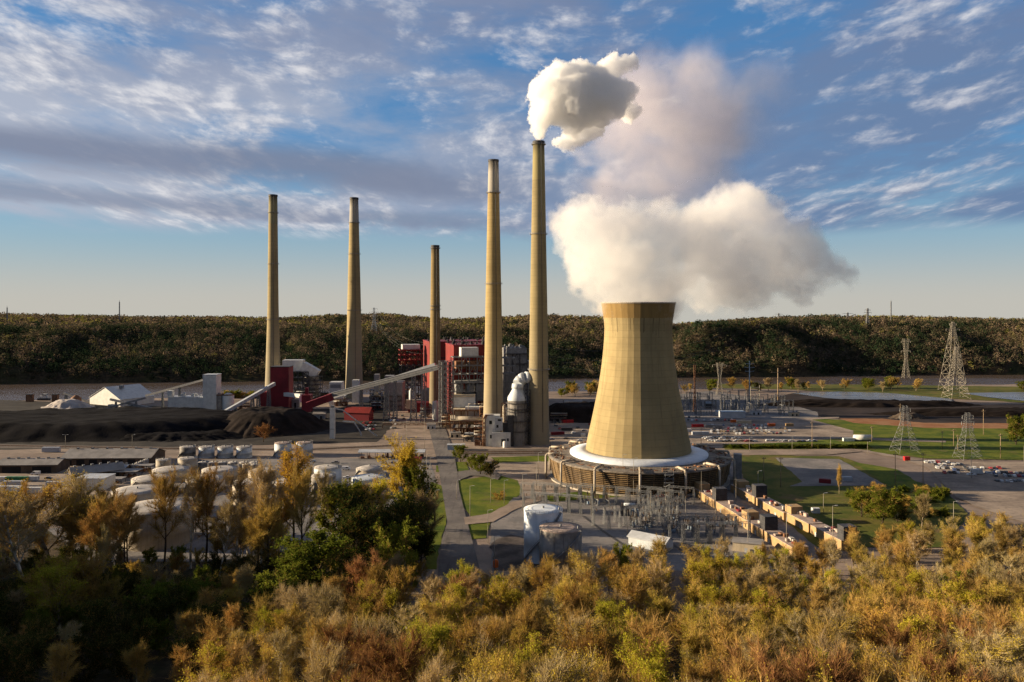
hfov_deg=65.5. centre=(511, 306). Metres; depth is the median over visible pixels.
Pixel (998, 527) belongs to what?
bare tree
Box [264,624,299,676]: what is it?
sycamore tree
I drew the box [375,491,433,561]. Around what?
dark green tree
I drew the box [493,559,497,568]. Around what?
red tank
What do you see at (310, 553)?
green tree
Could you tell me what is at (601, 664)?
budding tree
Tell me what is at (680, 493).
bus gantry
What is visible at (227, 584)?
bare tree
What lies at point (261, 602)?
bare tree
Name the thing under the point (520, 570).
bare tree
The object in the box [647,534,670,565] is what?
budding tree
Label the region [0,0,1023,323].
sky
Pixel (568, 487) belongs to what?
bus gantry
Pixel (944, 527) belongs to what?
budding tree
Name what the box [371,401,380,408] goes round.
plant shed
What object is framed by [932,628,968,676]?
sycamore tree
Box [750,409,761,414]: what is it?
plant shed
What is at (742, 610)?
budding tree
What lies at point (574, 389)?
budding tree
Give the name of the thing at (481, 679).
budding tree
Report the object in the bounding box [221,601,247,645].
bare tree
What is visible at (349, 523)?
dark green tree
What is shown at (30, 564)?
dark green tree
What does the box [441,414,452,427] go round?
pipe rack
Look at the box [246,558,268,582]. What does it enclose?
dark green tree
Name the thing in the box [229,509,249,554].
sycamore tree
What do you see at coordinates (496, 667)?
budding tree
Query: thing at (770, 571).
budding tree
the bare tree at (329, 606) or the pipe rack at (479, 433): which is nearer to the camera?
the bare tree at (329, 606)
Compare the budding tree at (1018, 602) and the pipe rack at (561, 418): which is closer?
the budding tree at (1018, 602)
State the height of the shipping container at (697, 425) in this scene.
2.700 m
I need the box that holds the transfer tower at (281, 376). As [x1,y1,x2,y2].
[260,365,293,407]
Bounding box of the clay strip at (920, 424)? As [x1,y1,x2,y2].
[840,418,1021,428]
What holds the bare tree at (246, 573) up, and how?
on the ground at (164, 666)
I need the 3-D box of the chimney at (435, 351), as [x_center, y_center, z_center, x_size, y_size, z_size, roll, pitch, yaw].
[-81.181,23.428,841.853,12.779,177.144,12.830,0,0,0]
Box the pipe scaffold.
[468,404,503,430]
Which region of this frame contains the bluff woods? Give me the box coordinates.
[0,315,1023,381]
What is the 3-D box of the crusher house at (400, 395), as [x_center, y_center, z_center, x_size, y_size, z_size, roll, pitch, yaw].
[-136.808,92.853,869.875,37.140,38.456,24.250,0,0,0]
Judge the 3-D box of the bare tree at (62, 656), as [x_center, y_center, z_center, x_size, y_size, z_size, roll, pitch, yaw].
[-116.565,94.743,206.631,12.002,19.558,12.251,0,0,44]
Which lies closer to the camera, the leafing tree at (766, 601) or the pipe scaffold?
the leafing tree at (766, 601)
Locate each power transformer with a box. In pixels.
[620,502,637,515]
[706,402,711,408]
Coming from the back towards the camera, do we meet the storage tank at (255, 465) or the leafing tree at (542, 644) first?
the storage tank at (255, 465)
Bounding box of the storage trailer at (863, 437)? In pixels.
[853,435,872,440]
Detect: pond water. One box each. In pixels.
[795,392,951,400]
[966,392,1023,400]
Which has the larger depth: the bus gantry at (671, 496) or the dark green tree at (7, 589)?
the bus gantry at (671, 496)
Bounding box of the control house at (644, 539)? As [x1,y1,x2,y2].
[627,530,674,551]
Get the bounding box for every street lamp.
[424,417,427,448]
[522,474,524,510]
[781,505,791,547]
[832,505,837,538]
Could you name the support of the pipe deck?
on the ground at (164, 666)
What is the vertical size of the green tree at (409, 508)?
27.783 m
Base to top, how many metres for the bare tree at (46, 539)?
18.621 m
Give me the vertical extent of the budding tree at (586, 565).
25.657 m
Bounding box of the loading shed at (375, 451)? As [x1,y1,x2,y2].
[358,449,425,458]
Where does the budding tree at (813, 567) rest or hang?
on the ground at (164, 666)
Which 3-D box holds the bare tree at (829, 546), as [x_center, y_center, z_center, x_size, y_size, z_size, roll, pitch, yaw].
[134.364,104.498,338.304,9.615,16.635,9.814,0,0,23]
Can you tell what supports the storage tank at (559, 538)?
on the ground at (164, 666)
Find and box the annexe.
[452,393,480,428]
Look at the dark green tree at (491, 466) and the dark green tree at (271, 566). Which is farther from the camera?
the dark green tree at (491, 466)
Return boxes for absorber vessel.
[503,372,530,445]
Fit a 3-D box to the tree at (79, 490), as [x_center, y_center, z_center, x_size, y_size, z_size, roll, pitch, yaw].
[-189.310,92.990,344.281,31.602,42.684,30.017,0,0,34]
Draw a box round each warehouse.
[0,457,71,472]
[60,447,165,465]
[67,461,124,482]
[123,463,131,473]
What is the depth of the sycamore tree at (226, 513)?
325.92 m
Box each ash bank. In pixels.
[549,401,594,422]
[762,399,980,407]
[868,407,1023,416]
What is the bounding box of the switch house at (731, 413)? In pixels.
[718,410,745,417]
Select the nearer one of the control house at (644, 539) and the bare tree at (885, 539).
the bare tree at (885, 539)
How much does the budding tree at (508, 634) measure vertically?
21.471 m
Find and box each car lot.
[549,421,589,445]
[686,420,852,444]
[922,462,1023,519]
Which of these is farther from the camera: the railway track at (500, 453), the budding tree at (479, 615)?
the railway track at (500, 453)
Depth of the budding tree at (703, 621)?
204.54 m
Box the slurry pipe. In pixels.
[343,421,361,435]
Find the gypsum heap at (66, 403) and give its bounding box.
[42,398,94,408]
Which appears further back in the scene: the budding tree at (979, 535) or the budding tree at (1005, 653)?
the budding tree at (979, 535)
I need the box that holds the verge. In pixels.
[854,462,923,488]
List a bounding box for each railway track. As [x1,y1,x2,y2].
[0,445,397,449]
[456,453,543,453]
[470,451,548,451]
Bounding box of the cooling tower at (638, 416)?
[545,302,741,498]
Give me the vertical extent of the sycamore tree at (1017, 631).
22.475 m
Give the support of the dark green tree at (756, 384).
on the ground at (164, 666)
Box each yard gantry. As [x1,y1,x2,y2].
[680,389,691,398]
[694,403,699,414]
[704,400,716,408]
[720,397,731,409]
[738,389,748,400]
[745,392,755,404]
[746,396,758,409]
[752,396,763,407]
[778,404,784,414]
[781,400,793,410]
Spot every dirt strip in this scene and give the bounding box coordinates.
[0,449,435,458]
[313,441,454,449]
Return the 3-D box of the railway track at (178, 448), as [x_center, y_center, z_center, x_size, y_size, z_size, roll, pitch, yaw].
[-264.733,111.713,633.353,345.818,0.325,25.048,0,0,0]
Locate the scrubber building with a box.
[282,359,322,398]
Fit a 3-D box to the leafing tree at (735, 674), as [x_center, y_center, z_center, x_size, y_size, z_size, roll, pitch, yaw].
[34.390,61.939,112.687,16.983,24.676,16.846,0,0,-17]
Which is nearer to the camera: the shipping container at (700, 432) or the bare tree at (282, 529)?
the bare tree at (282, 529)
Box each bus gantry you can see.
[520,482,543,501]
[523,491,547,508]
[532,481,555,500]
[533,491,558,504]
[544,483,567,501]
[545,492,570,511]
[557,482,580,501]
[557,493,581,513]
[567,494,593,513]
[568,484,592,503]
[580,483,604,502]
[591,503,616,525]
[604,485,630,503]
[607,506,632,527]
[614,487,641,506]
[623,503,647,525]
[625,489,651,506]
[636,485,662,501]
[637,492,648,513]
[639,506,663,528]
[646,487,673,503]
[647,494,658,516]
[655,503,678,525]
[657,489,684,508]
[657,495,668,518]
[664,513,693,534]
[667,485,694,504]
[667,496,678,519]
[668,521,699,541]
[678,515,707,536]
[681,521,712,542]
[692,513,721,532]
[694,521,725,542]
[706,515,736,534]
[706,521,737,542]
[719,521,750,542]
[721,513,750,533]
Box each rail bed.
[0,444,397,450]
[455,448,548,455]
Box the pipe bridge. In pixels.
[382,422,448,427]
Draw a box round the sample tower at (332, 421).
[330,405,334,438]
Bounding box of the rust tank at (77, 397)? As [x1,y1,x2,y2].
[71,395,81,400]
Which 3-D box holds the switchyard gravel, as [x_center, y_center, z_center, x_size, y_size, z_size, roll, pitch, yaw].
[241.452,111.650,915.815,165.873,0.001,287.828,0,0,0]
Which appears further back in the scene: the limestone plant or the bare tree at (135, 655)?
the limestone plant
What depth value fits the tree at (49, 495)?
335.35 m
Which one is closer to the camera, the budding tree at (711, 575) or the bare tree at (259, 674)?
the bare tree at (259, 674)
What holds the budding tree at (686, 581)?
on the ground at (164, 666)
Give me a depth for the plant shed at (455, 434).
681.84 m
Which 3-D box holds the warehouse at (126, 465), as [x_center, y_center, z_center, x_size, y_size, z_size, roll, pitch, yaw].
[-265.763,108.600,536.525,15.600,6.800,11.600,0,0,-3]
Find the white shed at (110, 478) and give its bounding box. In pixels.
[76,473,115,489]
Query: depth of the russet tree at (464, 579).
258.03 m
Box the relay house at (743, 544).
[732,536,762,552]
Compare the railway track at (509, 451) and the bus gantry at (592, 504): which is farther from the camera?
the railway track at (509, 451)
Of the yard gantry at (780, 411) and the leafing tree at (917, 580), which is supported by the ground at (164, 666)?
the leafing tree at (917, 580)
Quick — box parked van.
[30,471,40,474]
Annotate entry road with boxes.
[427,419,480,575]
[455,469,501,479]
[464,496,542,523]
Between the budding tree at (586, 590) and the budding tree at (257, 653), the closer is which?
the budding tree at (257, 653)
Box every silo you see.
[216,393,223,409]
[222,393,233,409]
[501,403,507,431]
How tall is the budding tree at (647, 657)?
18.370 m
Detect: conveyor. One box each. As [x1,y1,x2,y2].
[63,392,89,402]
[106,397,145,407]
[110,398,147,407]
[145,379,202,406]
[225,382,275,410]
[284,392,302,401]
[306,393,333,408]
[335,408,376,435]
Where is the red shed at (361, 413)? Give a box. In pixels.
[343,407,374,420]
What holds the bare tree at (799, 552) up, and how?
on the ground at (164, 666)
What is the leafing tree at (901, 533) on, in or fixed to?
on the ground at (164, 666)
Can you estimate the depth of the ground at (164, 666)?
1079.50 m
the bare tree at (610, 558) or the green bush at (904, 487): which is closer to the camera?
the bare tree at (610, 558)
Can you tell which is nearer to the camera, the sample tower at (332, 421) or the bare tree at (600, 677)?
the bare tree at (600, 677)
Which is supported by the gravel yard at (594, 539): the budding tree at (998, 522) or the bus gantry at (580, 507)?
the bus gantry at (580, 507)
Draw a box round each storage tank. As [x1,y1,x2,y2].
[111,482,162,505]
[119,496,193,551]
[131,472,172,489]
[143,458,148,466]
[152,464,190,481]
[156,456,170,467]
[178,444,195,457]
[178,455,197,470]
[184,473,224,493]
[197,444,214,457]
[198,461,206,470]
[201,464,238,480]
[208,460,217,466]
[216,444,233,457]
[218,461,226,465]
[228,461,237,465]
[232,477,254,505]
[235,444,251,457]
[239,461,247,468]
[242,462,249,474]
[248,466,280,485]
[251,462,257,468]
[270,477,295,502]
[273,440,291,456]
[295,440,312,455]
[311,471,335,495]
[314,462,341,484]
[351,472,385,492]
[356,464,383,474]
[422,387,428,400]
[432,401,437,419]
[523,501,562,563]
[539,519,581,571]
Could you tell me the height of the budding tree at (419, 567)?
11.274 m
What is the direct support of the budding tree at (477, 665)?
on the ground at (164, 666)
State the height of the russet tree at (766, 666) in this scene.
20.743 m
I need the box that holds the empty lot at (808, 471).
[776,458,884,485]
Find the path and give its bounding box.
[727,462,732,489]
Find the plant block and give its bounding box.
[502,344,528,412]
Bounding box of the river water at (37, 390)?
[0,375,1023,399]
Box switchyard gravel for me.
[681,391,817,421]
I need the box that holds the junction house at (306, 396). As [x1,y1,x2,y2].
[302,388,312,411]
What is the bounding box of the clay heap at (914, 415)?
[888,412,928,418]
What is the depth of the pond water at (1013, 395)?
998.33 m
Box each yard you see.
[0,469,139,528]
[48,457,434,561]
[388,409,482,441]
[455,442,552,458]
[490,492,825,570]
[494,461,573,489]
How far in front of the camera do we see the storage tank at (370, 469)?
525.80 m
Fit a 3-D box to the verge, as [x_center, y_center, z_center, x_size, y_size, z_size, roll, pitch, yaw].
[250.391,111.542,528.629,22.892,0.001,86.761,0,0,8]
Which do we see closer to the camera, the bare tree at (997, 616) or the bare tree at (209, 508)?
the bare tree at (997, 616)
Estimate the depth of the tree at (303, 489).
340.38 m
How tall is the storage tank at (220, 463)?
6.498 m
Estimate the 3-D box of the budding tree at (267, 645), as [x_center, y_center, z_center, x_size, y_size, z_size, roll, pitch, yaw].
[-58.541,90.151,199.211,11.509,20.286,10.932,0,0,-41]
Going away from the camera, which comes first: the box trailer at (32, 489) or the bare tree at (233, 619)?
the bare tree at (233, 619)
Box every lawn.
[425,482,446,568]
[456,462,468,471]
[458,476,520,515]
[468,522,489,538]
[491,456,548,462]
[542,491,622,501]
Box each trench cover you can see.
[582,516,599,527]
[598,528,624,545]
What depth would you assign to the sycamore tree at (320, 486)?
362.33 m
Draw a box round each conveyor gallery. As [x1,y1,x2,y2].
[331,365,437,421]
[334,363,435,397]
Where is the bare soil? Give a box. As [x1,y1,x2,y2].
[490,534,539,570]
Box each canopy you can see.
[111,468,143,477]
[115,476,126,482]
[135,464,154,471]
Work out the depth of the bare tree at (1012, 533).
343.12 m
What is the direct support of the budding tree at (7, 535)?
on the ground at (164, 666)
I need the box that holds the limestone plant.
[167,373,221,408]
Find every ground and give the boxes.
[0,320,1023,681]
[0,400,392,449]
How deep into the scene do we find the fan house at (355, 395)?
930.00 m
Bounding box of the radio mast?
[890,301,891,319]
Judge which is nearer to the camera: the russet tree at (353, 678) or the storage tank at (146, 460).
the russet tree at (353, 678)
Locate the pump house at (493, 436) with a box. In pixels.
[483,414,510,446]
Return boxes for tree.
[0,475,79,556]
[0,478,47,568]
[0,487,73,576]
[0,493,16,561]
[0,547,18,563]
[0,580,43,622]
[2,587,28,636]
[2,609,60,681]
[7,552,69,609]
[11,555,42,577]
[11,625,38,645]
[15,604,63,633]
[19,565,46,608]
[19,606,53,642]
[22,567,36,574]
[23,559,87,639]
[26,547,50,566]
[33,523,52,548]
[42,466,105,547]
[42,640,87,681]
[46,492,94,558]
[48,620,122,681]
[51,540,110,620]
[52,544,71,561]
[56,600,89,634]
[56,619,87,646]
[60,630,81,669]
[70,546,87,559]
[72,499,123,569]
[73,499,115,567]
[75,494,100,559]
[88,493,127,573]
[90,483,126,560]
[96,521,111,572]
[97,518,131,564]
[99,619,162,681]
[105,488,147,570]
[106,546,125,563]
[106,562,126,581]
[110,566,128,588]
[112,573,143,604]
[114,488,145,568]
[115,549,129,566]
[118,565,150,601]
[118,639,158,681]
[121,576,184,619]
[125,560,142,575]
[136,560,169,596]
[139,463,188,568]
[140,546,157,568]
[147,583,192,633]
[155,626,210,676]
[164,644,195,681]
[165,552,192,572]
[166,570,182,588]
[168,544,188,567]
[169,577,222,623]
[171,466,218,568]
[172,569,215,606]
[172,607,210,661]
[175,637,257,681]
[183,460,230,564]
[184,668,223,681]
[187,593,249,643]
[188,614,232,675]
[189,546,208,566]
[193,563,211,579]
[194,586,224,635]
[198,574,218,593]
[200,514,235,562]
[202,498,245,575]
[206,550,229,575]
[207,569,222,590]
[208,527,228,555]
[210,570,244,607]
[216,561,242,582]
[216,635,251,680]
[218,584,245,616]
[220,458,253,567]
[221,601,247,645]
[223,660,273,681]
[224,625,253,654]
[227,643,285,681]
[228,549,239,561]
[228,554,254,570]
[228,638,257,669]
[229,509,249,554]
[232,521,250,565]
[232,568,241,585]
[234,517,248,556]
[234,562,257,606]
[236,516,276,574]
[236,671,289,681]
[238,583,273,621]
[238,605,297,647]
[240,561,314,617]
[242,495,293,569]
[242,591,275,635]
[243,458,287,567]
[244,457,291,572]
[245,627,280,670]
[246,497,271,561]
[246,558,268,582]
[251,591,280,616]
[252,627,298,681]
[254,423,275,441]
[259,549,283,575]
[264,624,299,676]
[265,513,280,540]
[267,441,316,543]
[267,599,307,678]
[268,527,360,588]
[268,580,296,616]
[270,510,292,551]
[274,582,311,655]
[275,662,301,681]
[283,460,323,545]
[292,628,360,681]
[295,568,312,586]
[295,622,315,673]
[297,586,320,626]
[299,612,352,680]
[302,579,332,622]
[304,581,347,630]
[306,636,346,669]
[309,478,371,544]
[310,580,322,590]
[312,468,338,529]
[316,615,394,681]
[318,484,401,575]
[321,570,353,612]
[325,606,350,634]
[326,566,343,577]
[327,569,359,609]
[328,662,397,681]
[329,611,356,633]
[336,606,378,674]
[340,548,389,603]
[341,576,400,628]
[342,598,355,628]
[344,621,433,681]
[348,553,384,596]
[348,584,410,639]
[349,472,401,532]
[350,578,383,613]
[352,613,400,681]
[364,561,388,594]
[365,503,380,535]
[371,516,423,578]
[371,612,389,628]
[372,497,431,556]
[375,432,426,501]
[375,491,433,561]
[379,497,437,536]
[379,572,405,613]
[380,585,398,619]
[382,564,420,627]
[382,612,470,681]
[384,550,409,579]
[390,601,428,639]
[393,462,438,519]
[395,622,450,681]
[401,591,461,638]
[402,600,434,634]
[403,610,461,668]
[405,571,418,590]
[406,529,438,561]
[406,548,417,571]
[408,575,445,604]
[410,558,429,581]
[412,487,445,532]
[412,646,456,681]
[416,578,445,609]
[421,573,438,600]
[427,570,489,623]
[428,578,481,655]
[429,615,463,657]
[435,594,477,630]
[437,643,482,681]
[438,669,484,681]
[440,558,489,597]
[441,609,485,666]
[442,663,498,681]
[449,444,468,461]
[451,616,507,655]
[452,635,524,681]
[459,626,505,670]
[464,457,477,469]
[464,612,492,635]
[465,568,486,613]
[469,452,489,473]
[471,600,491,627]
[473,577,528,632]
[476,616,514,632]
[478,569,495,600]
[478,646,542,681]
[479,630,569,676]
[480,615,535,652]
[482,459,499,476]
[482,572,517,613]
[488,638,607,681]
[489,614,519,649]
[490,664,548,681]
[492,579,524,626]
[499,570,520,607]
[503,627,556,664]
[508,595,545,644]
[509,561,538,590]
[509,600,552,641]
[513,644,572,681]
[515,568,537,601]
[518,584,549,637]
[523,630,562,657]
[524,556,558,606]
[530,589,554,634]
[531,591,564,648]
[535,645,556,663]
[540,552,561,589]
[542,606,569,647]
[543,571,583,612]
[550,598,598,657]
[550,608,609,679]
[551,563,570,610]
[553,614,623,681]
[554,581,603,631]
[558,388,567,396]
[564,381,575,386]
[564,553,583,582]
[565,576,607,635]
[568,547,612,614]
[570,568,582,583]
[571,383,579,392]
[572,654,610,681]
[574,569,598,601]
[584,381,596,393]
[584,660,629,681]
[586,597,628,644]
[587,592,610,628]
[591,547,617,580]
[594,668,619,681]
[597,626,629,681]
[598,552,620,594]
[602,561,631,587]
[602,570,626,612]
[605,606,658,659]
[608,588,639,621]
[612,567,655,623]
[612,611,681,680]
[612,632,679,681]
[613,540,634,571]
[618,561,648,609]
[621,646,666,681]
[622,543,648,571]
[632,614,663,656]
[636,549,675,605]
[637,565,671,613]
[640,586,677,630]
[640,604,665,643]
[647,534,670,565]
[662,565,675,599]
[662,601,714,644]
[666,612,691,674]
[669,618,715,676]
[673,575,711,619]
[673,646,712,681]
[677,542,713,573]
[677,647,724,681]
[679,556,711,588]
[679,559,722,600]
[679,600,718,667]
[679,650,723,681]
[687,563,720,587]
[687,601,721,641]
[694,543,711,566]
[697,581,746,629]
[698,549,734,589]
[700,611,763,680]
[702,601,750,642]
[705,379,718,386]
[709,620,751,646]
[709,650,770,681]
[711,534,733,560]
[712,627,808,681]
[718,552,749,581]
[719,648,790,681]
[720,581,741,611]
[721,567,743,595]
[724,601,757,633]
[726,377,735,390]
[727,581,768,625]
[727,663,794,681]
[734,545,772,574]
[736,572,751,605]
[737,617,780,662]
[738,630,776,666]
[740,379,748,387]
[743,551,770,579]
[744,584,802,631]
[745,561,779,611]
[747,609,794,654]
[752,382,764,389]
[753,565,775,577]
[754,542,769,565]
[760,625,800,663]
[763,378,773,390]
[765,543,802,586]
[766,583,791,635]
[768,572,789,600]
[768,606,805,654]
[771,548,795,577]
[771,607,812,666]
[777,570,811,613]
[777,641,870,681]
[780,647,851,681]
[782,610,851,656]
[785,378,795,388]
[786,573,812,608]
[789,539,807,558]
[791,540,808,574]
[794,379,801,388]
[799,555,824,586]
[799,578,846,619]
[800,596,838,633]
[805,637,893,681]
[806,626,856,674]
[806,662,878,681]
[809,605,868,655]
[812,605,844,624]
[813,564,844,594]
[814,538,831,568]
[818,536,838,569]
[819,380,826,390]
[819,536,848,569]
[819,586,851,615]
[820,573,849,595]
[823,583,846,613]
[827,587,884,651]
[836,464,842,486]
[839,378,852,389]
[841,525,859,560]
[844,573,879,604]
[845,531,861,569]
[845,565,866,590]
[848,487,874,516]
[848,636,881,680]
[849,543,870,573]
[849,642,881,657]
[852,582,887,634]
[852,594,907,657]
[853,574,879,591]
[855,558,886,585]
[855,601,917,650]
[858,637,908,681]
[860,552,891,581]
[862,378,874,389]
[864,578,899,608]
[866,484,906,523]
[871,528,891,556]
[873,523,901,553]
[874,605,953,670]
[875,540,896,573]
[876,560,906,604]
[876,620,955,681]
[878,382,885,391]
[879,562,919,600]
[879,591,917,618]
[880,633,962,681]
[884,375,895,387]
[886,376,895,389]
[886,496,912,521]
[886,655,971,681]
[890,377,901,388]
[890,538,913,584]
[891,562,939,606]
[891,666,942,681]
[893,518,918,553]
[893,549,921,578]
[894,584,928,611]
[900,591,927,620]
[901,527,923,564]
[904,528,933,569]
[906,593,933,612]
[907,591,941,615]
[911,647,1012,681]
[912,380,920,388]
[912,493,933,526]
[914,567,936,590]
[916,529,931,564]
[916,596,975,646]
[918,519,938,551]
[918,567,955,616]
[922,577,984,628]
[931,566,950,597]
[931,610,1007,675]
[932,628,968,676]
[933,561,955,575]
[933,569,973,604]
[933,652,981,675]
[936,535,968,563]
[937,525,967,552]
[938,514,960,533]
[938,547,967,570]
[939,556,960,581]
[941,526,967,546]
[944,567,1000,609]
[949,561,979,580]
[950,558,981,581]
[950,603,984,636]
[950,623,1023,681]
[952,598,1023,662]
[954,573,986,610]
[963,511,993,543]
[964,515,988,548]
[965,516,982,549]
[965,556,1007,591]
[966,545,994,572]
[967,524,993,550]
[970,575,1023,618]
[974,614,986,632]
[974,621,1011,664]
[976,535,1007,562]
[978,606,1023,658]
[980,564,1012,589]
[983,620,1023,675]
[986,661,1022,681]
[987,660,1023,680]
[990,518,1005,536]
[991,519,1014,540]
[992,529,1017,566]
[994,553,1022,579]
[995,510,1012,525]
[995,565,1023,613]
[998,525,1023,552]
[998,667,1023,681]
[1000,579,1023,614]
[1003,546,1023,571]
[1004,413,1023,444]
[1007,594,1023,614]
[1008,604,1023,639]
[1010,550,1023,571]
[1015,381,1023,390]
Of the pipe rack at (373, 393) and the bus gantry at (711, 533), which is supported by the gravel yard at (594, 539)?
the bus gantry at (711, 533)
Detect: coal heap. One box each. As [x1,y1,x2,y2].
[0,407,234,442]
[119,429,245,441]
[224,406,329,437]
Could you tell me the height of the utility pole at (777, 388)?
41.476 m
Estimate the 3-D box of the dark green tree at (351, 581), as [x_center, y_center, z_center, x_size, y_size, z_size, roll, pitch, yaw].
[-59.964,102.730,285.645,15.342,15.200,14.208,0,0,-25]
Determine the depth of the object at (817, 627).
179.03 m
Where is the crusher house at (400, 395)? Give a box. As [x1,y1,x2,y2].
[369,374,404,410]
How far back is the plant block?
833.33 m
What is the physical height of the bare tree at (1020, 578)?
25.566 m
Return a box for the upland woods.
[0,312,1022,329]
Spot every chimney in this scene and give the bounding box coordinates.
[265,194,279,385]
[345,197,362,398]
[429,245,440,412]
[483,159,502,431]
[528,140,549,444]
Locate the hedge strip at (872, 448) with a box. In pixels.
[724,443,880,449]
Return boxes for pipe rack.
[238,402,249,409]
[295,389,314,397]
[334,398,348,405]
[369,389,383,401]
[420,407,430,417]
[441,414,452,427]
[462,433,481,441]
[474,422,482,445]
[550,413,566,422]
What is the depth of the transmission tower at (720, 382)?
1011.00 m
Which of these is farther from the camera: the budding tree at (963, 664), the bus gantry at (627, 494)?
the bus gantry at (627, 494)
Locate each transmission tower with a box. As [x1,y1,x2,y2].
[370,308,378,330]
[693,365,696,411]
[712,363,726,394]
[864,308,870,324]
[889,405,921,453]
[901,339,910,377]
[938,322,967,391]
[941,347,970,399]
[952,413,983,460]
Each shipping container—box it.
[551,431,564,434]
[561,427,572,430]
[563,420,573,422]
[691,424,703,426]
[692,431,708,434]
[706,424,721,427]
[811,507,819,512]
[819,478,830,483]
[841,476,852,480]
[903,456,909,460]
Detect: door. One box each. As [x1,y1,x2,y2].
[2,467,20,472]
[32,467,50,472]
[76,460,83,465]
[89,460,96,464]
[127,459,134,463]
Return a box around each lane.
[725,416,838,421]
[818,435,945,441]
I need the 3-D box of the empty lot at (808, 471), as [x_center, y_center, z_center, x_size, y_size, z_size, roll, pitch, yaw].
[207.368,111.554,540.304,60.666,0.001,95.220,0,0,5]
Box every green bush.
[230,388,242,397]
[729,444,740,448]
[740,444,750,448]
[753,444,763,448]
[778,443,786,447]
[790,444,799,448]
[801,444,810,448]
[826,444,835,448]
[837,444,847,448]
[843,488,854,496]
[850,443,859,448]
[859,444,871,447]
[898,484,911,492]
[910,497,929,510]
[913,488,927,496]
[917,508,931,516]
[923,492,939,502]
[928,487,946,500]
[934,485,951,495]
[934,505,950,516]
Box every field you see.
[712,384,1023,402]
[741,419,1023,459]
[742,455,967,546]
[766,392,1023,422]
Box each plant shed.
[291,397,299,407]
[313,412,326,418]
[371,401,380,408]
[426,423,435,428]
[450,430,460,437]
[563,400,581,402]
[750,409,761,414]
[788,411,799,415]
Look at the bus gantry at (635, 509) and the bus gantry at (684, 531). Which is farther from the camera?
the bus gantry at (635, 509)
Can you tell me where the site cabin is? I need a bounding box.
[329,381,343,405]
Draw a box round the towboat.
[37,394,50,399]
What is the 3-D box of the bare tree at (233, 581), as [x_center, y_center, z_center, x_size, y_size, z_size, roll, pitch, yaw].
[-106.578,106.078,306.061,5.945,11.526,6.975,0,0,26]
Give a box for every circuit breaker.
[594,494,599,505]
[605,495,609,505]
[629,515,634,527]
[641,516,649,527]
[643,520,647,530]
[669,520,677,532]
[685,519,689,530]
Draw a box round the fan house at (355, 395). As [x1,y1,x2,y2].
[352,379,359,402]
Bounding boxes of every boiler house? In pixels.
[423,336,484,407]
[445,339,484,417]
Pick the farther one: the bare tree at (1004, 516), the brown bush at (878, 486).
the brown bush at (878, 486)
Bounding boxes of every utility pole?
[744,361,754,401]
[762,456,765,481]
[772,373,783,401]
[893,452,897,484]
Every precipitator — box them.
[451,347,484,415]
[503,357,515,417]
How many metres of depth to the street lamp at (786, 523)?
360.35 m
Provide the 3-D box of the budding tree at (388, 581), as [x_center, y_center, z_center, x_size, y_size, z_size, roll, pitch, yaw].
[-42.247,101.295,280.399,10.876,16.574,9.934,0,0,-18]
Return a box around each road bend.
[725,449,870,454]
[862,451,1023,521]
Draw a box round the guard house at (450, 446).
[447,443,464,450]
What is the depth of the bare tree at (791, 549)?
331.44 m
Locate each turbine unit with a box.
[691,481,727,508]
[716,500,744,522]
[730,479,766,504]
[738,509,777,538]
[756,495,785,520]
[764,530,808,556]
[783,504,822,532]
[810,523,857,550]
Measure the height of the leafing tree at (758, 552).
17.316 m
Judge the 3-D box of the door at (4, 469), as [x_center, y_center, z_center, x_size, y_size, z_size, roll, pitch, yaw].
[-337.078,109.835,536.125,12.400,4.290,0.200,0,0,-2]
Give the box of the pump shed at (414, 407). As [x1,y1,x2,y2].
[406,389,428,412]
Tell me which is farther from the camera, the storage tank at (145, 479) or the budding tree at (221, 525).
the storage tank at (145, 479)
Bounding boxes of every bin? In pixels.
[25,394,33,401]
[51,394,58,401]
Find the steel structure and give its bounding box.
[398,344,421,399]
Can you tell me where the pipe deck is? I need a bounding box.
[450,415,482,433]
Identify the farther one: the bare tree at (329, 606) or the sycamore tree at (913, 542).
the sycamore tree at (913, 542)
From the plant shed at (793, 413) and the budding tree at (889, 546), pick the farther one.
the plant shed at (793, 413)
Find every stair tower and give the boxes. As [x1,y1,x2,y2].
[438,360,445,426]
[446,360,453,425]
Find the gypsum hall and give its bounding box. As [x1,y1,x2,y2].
[90,384,154,406]
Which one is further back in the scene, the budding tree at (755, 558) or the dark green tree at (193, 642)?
the budding tree at (755, 558)
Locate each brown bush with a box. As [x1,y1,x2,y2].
[491,491,506,499]
[853,486,866,491]
[867,481,885,491]
[913,484,931,491]
[930,508,939,516]
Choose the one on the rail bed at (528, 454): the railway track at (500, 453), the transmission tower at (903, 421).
the railway track at (500, 453)
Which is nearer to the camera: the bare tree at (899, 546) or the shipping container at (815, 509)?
the bare tree at (899, 546)
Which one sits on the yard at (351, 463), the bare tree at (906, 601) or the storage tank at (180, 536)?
the storage tank at (180, 536)
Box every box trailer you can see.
[0,485,21,491]
[3,480,25,484]
[17,487,42,492]
[29,476,39,480]
[842,438,853,440]
[970,468,982,473]
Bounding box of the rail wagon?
[42,447,60,451]
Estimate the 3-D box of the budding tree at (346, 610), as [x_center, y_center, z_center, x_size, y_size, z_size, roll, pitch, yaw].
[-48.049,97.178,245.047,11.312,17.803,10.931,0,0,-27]
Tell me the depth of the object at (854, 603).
219.17 m
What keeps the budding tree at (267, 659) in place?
on the ground at (164, 666)
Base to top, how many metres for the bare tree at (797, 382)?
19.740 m

